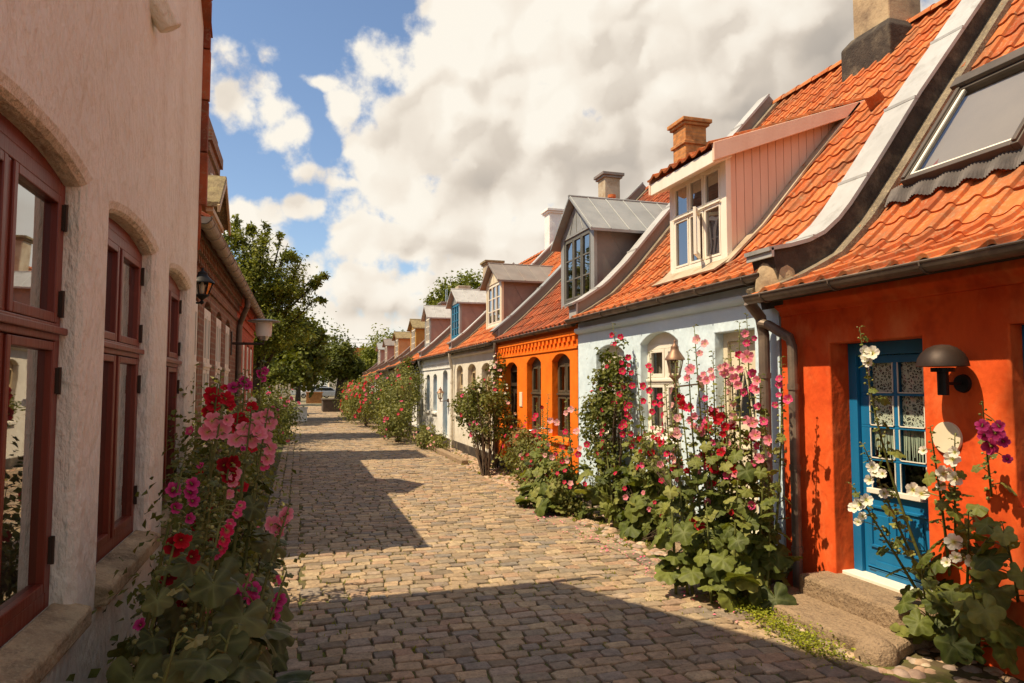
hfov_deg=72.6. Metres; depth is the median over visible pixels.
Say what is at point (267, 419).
hollyhock
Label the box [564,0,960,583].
plastered cottage
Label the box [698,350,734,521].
hollyhock
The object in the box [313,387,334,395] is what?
parked car
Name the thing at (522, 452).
flower bush
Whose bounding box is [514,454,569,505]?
hollyhock
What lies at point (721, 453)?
hollyhock
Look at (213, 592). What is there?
hollyhock
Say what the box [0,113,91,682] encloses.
window
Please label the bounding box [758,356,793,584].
hollyhock
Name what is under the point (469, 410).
rose bush
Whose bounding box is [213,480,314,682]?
hollyhock
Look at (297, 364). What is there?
leafy tree
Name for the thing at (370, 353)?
lime tree
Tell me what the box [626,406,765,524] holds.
flower bush
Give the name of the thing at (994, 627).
hollyhock
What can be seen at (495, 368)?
climbing rose
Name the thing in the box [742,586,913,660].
stone slab
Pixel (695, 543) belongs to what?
hollyhock
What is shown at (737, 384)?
hollyhock
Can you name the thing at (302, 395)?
parked car
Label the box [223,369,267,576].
hollyhock
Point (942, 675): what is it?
ground
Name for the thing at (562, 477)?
hollyhock
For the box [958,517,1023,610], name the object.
hollyhock
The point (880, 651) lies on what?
boulder
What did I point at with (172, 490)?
hollyhock
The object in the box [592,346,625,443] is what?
window
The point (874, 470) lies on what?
hollyhock
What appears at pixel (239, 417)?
hollyhock
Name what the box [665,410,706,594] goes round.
hollyhock
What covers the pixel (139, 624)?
flower bush
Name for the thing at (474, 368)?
window
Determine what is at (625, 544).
joint weeds
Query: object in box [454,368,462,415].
window
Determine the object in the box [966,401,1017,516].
hollyhock
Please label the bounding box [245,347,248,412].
window
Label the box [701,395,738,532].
hollyhock
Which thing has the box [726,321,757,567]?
hollyhock
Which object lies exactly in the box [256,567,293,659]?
hollyhock
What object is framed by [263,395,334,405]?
ground
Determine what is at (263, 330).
street lamp
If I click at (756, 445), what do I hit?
hollyhock
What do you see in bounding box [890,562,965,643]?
hollyhock
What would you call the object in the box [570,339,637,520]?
climbing rose
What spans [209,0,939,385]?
sky
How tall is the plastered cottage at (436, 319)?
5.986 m
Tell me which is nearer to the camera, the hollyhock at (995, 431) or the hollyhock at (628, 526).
the hollyhock at (995, 431)
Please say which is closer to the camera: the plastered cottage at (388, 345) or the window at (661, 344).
the window at (661, 344)
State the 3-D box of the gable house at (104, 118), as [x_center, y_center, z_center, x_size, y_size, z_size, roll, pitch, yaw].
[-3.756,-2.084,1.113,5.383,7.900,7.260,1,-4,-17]
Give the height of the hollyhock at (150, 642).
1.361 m
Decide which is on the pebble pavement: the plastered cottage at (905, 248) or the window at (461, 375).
the plastered cottage at (905, 248)
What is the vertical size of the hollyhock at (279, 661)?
1.922 m
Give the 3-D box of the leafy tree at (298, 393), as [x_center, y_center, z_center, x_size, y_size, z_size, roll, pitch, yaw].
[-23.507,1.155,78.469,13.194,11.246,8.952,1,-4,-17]
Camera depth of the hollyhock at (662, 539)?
5.86 m
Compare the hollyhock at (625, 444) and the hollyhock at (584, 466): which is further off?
the hollyhock at (584, 466)
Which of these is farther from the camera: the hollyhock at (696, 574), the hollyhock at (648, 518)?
the hollyhock at (648, 518)
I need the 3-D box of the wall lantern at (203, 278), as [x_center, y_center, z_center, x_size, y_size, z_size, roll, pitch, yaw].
[-3.140,-0.548,6.935,0.341,0.388,0.235,1,-4,-17]
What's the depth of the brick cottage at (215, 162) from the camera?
15.78 m
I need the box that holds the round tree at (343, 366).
[318,339,368,398]
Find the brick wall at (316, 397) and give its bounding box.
[306,392,322,402]
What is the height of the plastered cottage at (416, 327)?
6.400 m
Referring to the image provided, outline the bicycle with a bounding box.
[511,428,553,482]
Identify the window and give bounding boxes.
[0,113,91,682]
[94,218,160,606]
[161,275,188,534]
[191,301,198,467]
[201,308,211,456]
[213,317,221,450]
[223,326,229,441]
[241,345,244,410]
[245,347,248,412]
[249,349,251,420]
[431,386,436,414]
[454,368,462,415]
[472,365,475,401]
[531,358,540,438]
[548,355,569,445]
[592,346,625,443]
[635,332,680,448]
[1022,325,1023,368]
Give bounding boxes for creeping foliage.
[696,585,868,676]
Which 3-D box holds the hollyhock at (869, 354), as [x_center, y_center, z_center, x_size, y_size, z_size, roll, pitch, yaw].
[2.707,0.981,4.923,0.741,2.168,0.383,1,-4,-17]
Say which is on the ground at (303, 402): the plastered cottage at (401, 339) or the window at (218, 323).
the plastered cottage at (401, 339)
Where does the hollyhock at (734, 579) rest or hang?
on the cobbled street
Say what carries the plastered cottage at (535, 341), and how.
on the ground at (303, 402)
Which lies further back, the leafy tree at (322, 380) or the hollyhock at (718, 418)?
the leafy tree at (322, 380)
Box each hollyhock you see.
[106,522,208,682]
[107,458,199,669]
[151,402,234,643]
[153,565,208,682]
[157,530,248,655]
[160,623,243,682]
[161,567,276,682]
[167,507,233,682]
[175,477,245,650]
[191,381,235,544]
[200,368,256,514]
[209,447,246,621]
[209,594,267,682]
[212,407,267,617]
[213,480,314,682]
[221,401,258,607]
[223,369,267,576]
[234,561,290,656]
[237,402,294,654]
[238,360,288,672]
[246,503,293,645]
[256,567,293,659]
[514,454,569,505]
[523,405,546,507]
[528,394,559,507]
[530,409,552,512]
[533,464,572,516]
[536,422,589,514]
[554,398,591,503]
[566,468,612,517]
[595,393,622,527]
[609,322,637,497]
[616,357,652,474]
[618,396,657,488]
[619,459,653,537]
[621,383,642,500]
[630,460,680,541]
[637,427,674,499]
[641,351,663,488]
[650,385,682,594]
[652,361,700,594]
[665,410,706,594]
[674,382,706,586]
[678,349,715,572]
[681,448,728,592]
[686,416,721,592]
[689,502,740,612]
[691,324,734,530]
[694,400,729,578]
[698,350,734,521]
[699,373,727,549]
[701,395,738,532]
[704,357,770,589]
[709,476,761,607]
[721,345,745,592]
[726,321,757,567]
[738,313,790,575]
[741,409,793,586]
[743,373,780,544]
[748,476,802,616]
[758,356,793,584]
[846,482,924,599]
[857,325,930,585]
[859,442,926,606]
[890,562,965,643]
[905,425,966,590]
[906,582,1023,674]
[925,433,974,590]
[931,510,987,634]
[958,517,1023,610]
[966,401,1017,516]
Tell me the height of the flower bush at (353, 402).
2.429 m
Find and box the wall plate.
[519,392,522,406]
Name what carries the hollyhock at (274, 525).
on the cobbled street
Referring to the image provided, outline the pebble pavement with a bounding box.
[401,430,1018,682]
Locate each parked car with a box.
[301,385,328,397]
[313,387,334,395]
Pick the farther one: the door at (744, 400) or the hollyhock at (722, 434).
the door at (744, 400)
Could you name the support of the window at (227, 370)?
in the brick cottage at (216, 322)
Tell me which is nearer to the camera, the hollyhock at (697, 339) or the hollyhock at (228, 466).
the hollyhock at (228, 466)
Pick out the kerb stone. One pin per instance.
(451, 456)
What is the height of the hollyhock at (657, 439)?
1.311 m
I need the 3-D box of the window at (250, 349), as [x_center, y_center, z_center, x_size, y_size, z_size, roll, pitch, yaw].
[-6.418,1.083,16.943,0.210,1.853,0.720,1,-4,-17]
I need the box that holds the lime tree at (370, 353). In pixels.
[345,342,377,387]
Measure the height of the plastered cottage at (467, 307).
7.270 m
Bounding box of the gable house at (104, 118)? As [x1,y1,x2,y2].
[0,0,212,682]
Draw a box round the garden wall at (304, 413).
[292,407,307,421]
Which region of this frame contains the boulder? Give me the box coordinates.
[853,635,900,666]
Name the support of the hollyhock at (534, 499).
on the cobbled street
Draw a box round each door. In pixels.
[513,386,516,452]
[730,340,758,533]
[859,353,930,589]
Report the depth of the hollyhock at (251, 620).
1.89 m
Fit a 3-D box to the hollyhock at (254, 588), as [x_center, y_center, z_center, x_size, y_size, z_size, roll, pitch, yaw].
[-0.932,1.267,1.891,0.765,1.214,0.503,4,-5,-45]
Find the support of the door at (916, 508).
in the plastered cottage at (905, 248)
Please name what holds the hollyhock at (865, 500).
on the door step
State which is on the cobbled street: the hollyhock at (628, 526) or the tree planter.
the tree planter
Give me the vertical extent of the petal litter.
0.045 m
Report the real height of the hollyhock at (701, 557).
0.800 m
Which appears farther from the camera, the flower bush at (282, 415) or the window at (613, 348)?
the flower bush at (282, 415)
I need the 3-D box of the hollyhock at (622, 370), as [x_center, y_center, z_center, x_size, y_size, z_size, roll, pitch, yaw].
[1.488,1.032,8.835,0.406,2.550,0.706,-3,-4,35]
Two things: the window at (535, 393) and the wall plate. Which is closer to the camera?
the window at (535, 393)
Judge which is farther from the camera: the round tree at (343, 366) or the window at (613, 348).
the round tree at (343, 366)
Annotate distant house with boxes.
[266,376,319,394]
[328,348,364,390]
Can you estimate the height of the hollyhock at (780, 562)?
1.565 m
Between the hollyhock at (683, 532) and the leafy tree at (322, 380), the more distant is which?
the leafy tree at (322, 380)
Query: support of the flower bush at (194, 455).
on the ground at (942, 675)
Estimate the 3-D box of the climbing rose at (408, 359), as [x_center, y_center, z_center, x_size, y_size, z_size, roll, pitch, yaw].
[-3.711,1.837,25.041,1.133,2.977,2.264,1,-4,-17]
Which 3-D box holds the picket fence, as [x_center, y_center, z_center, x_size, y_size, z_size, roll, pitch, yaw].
[-9.741,2.689,29.371,0.800,1.810,0.080,1,-4,-17]
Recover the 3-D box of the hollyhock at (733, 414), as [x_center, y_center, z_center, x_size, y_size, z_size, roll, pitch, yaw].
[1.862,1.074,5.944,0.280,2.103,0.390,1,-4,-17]
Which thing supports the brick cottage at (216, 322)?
on the ground at (942, 675)
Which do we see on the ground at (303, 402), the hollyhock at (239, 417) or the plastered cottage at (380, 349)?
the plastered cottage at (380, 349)
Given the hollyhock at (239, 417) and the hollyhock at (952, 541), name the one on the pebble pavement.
the hollyhock at (952, 541)
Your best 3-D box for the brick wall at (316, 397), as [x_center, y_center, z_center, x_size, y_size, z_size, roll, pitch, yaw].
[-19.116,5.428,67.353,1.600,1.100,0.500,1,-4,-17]
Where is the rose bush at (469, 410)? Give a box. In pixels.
[446,374,509,475]
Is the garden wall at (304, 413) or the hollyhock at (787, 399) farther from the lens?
the garden wall at (304, 413)
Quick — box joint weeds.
[262,406,896,682]
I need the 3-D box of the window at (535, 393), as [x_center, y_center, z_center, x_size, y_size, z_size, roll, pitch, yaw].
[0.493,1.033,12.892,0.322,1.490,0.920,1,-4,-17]
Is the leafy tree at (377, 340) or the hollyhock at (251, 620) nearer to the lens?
the hollyhock at (251, 620)
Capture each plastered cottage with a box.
[361,331,410,392]
[368,339,394,415]
[376,288,447,396]
[386,285,470,394]
[396,287,479,433]
[416,208,563,446]
[446,171,623,463]
[489,116,711,495]
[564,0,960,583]
[742,0,1023,680]
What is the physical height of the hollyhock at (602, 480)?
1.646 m
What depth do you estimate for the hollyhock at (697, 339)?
6.20 m
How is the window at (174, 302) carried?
in the gable house at (104, 118)
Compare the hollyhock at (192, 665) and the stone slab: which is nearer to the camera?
the hollyhock at (192, 665)
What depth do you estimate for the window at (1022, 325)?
4.26 m
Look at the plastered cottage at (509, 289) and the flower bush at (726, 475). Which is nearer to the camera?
the flower bush at (726, 475)
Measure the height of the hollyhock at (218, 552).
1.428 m
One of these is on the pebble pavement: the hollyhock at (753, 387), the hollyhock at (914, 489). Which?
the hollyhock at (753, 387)
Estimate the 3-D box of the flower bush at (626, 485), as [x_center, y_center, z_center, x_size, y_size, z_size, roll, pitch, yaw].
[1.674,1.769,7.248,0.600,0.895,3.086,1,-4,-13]
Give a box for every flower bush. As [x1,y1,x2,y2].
[66,403,287,681]
[151,363,306,675]
[193,405,288,521]
[254,376,308,450]
[332,371,387,426]
[361,361,426,443]
[410,422,452,450]
[491,415,590,517]
[600,463,766,540]
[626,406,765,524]
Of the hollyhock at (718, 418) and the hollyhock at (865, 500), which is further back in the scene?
the hollyhock at (718, 418)
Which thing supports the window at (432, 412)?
in the plastered cottage at (467, 307)
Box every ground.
[222,406,1023,682]
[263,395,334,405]
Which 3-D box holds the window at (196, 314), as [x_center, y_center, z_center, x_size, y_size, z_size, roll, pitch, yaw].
[-3.619,0.444,7.746,0.214,1.977,0.850,1,-4,-17]
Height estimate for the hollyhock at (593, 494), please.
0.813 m
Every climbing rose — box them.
[396,352,419,432]
[482,351,518,467]
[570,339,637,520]
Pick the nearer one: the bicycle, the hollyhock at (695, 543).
the hollyhock at (695, 543)
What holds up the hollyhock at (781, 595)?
on the pebble pavement
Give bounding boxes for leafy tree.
[261,304,334,397]
[281,305,361,400]
[317,375,336,386]
[359,323,406,359]
[419,268,482,304]
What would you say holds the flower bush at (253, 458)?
on the ground at (942, 675)
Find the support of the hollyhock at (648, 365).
on the ground at (942, 675)
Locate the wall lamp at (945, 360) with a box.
[915,344,971,394]
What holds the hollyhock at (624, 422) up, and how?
on the ground at (942, 675)
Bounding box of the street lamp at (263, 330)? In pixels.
[230,319,279,354]
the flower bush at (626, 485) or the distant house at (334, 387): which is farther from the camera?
the distant house at (334, 387)
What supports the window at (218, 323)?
in the brick cottage at (216, 322)
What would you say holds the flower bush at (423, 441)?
on the ground at (942, 675)
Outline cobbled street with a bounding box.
[262,406,896,682]
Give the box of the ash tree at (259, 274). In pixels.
[223,214,330,405]
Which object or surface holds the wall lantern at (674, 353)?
attached to the plastered cottage at (767, 171)
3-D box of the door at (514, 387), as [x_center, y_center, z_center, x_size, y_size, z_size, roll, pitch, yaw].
[0.106,1.646,14.223,0.114,1.456,0.664,1,-4,-17]
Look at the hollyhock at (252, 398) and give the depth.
4.04 m
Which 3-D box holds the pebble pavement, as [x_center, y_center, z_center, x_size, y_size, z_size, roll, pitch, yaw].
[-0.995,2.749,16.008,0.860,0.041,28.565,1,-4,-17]
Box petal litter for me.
[500,496,808,664]
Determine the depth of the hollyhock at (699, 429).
6.01 m
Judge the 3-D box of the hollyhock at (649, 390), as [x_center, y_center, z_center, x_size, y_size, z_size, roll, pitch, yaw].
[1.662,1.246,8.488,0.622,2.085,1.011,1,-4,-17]
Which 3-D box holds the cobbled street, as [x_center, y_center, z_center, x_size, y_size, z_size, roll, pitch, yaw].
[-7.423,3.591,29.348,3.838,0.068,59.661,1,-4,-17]
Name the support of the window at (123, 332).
in the gable house at (104, 118)
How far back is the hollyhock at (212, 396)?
3.40 m
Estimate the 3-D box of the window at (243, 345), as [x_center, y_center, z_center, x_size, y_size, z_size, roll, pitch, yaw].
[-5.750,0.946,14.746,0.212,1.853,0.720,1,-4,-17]
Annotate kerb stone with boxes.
[428,444,467,464]
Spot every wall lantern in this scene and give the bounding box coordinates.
[196,268,214,303]
[437,387,448,401]
[665,340,703,387]
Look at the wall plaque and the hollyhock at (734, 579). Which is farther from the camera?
the hollyhock at (734, 579)
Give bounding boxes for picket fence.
[272,384,290,421]
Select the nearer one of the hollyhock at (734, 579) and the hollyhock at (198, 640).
the hollyhock at (198, 640)
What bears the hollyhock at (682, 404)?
on the cobbled street
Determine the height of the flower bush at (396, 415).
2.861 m
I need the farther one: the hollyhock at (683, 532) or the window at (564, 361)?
the window at (564, 361)
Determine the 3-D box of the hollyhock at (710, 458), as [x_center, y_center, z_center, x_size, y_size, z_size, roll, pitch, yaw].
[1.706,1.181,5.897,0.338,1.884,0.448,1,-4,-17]
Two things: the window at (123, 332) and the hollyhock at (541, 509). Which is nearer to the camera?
the window at (123, 332)
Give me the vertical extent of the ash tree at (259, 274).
7.449 m
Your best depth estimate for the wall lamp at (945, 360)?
4.45 m
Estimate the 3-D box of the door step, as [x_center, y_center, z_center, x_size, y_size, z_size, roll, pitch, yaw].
[2.684,1.954,5.156,0.480,0.246,1.080,1,-4,-17]
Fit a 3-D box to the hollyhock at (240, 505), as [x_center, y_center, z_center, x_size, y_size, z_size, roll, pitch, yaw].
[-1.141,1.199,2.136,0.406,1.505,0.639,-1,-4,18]
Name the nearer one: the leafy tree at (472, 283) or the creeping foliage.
the creeping foliage
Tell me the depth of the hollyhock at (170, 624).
2.39 m
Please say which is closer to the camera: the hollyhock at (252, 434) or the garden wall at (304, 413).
the hollyhock at (252, 434)
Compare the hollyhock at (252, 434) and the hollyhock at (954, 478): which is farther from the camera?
the hollyhock at (954, 478)
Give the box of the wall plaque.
[932,422,962,452]
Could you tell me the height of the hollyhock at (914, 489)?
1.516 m
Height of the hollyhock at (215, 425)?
1.684 m
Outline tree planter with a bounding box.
[321,398,342,411]
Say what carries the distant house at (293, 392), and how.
on the ground at (303, 402)
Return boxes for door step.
[799,571,937,649]
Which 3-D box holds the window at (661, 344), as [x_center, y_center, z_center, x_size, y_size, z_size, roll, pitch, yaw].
[1.849,0.572,8.412,0.321,1.370,1.020,1,-4,-17]
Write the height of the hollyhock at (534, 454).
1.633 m
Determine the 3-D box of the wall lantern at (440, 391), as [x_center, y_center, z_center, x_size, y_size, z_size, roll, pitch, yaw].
[-1.990,1.529,20.119,0.385,0.445,0.224,1,-4,-17]
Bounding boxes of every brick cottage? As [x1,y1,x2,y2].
[191,175,254,491]
[208,117,264,420]
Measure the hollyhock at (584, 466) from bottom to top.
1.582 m
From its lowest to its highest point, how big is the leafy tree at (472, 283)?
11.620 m
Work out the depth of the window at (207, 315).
8.92 m
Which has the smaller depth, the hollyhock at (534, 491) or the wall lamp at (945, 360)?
the wall lamp at (945, 360)

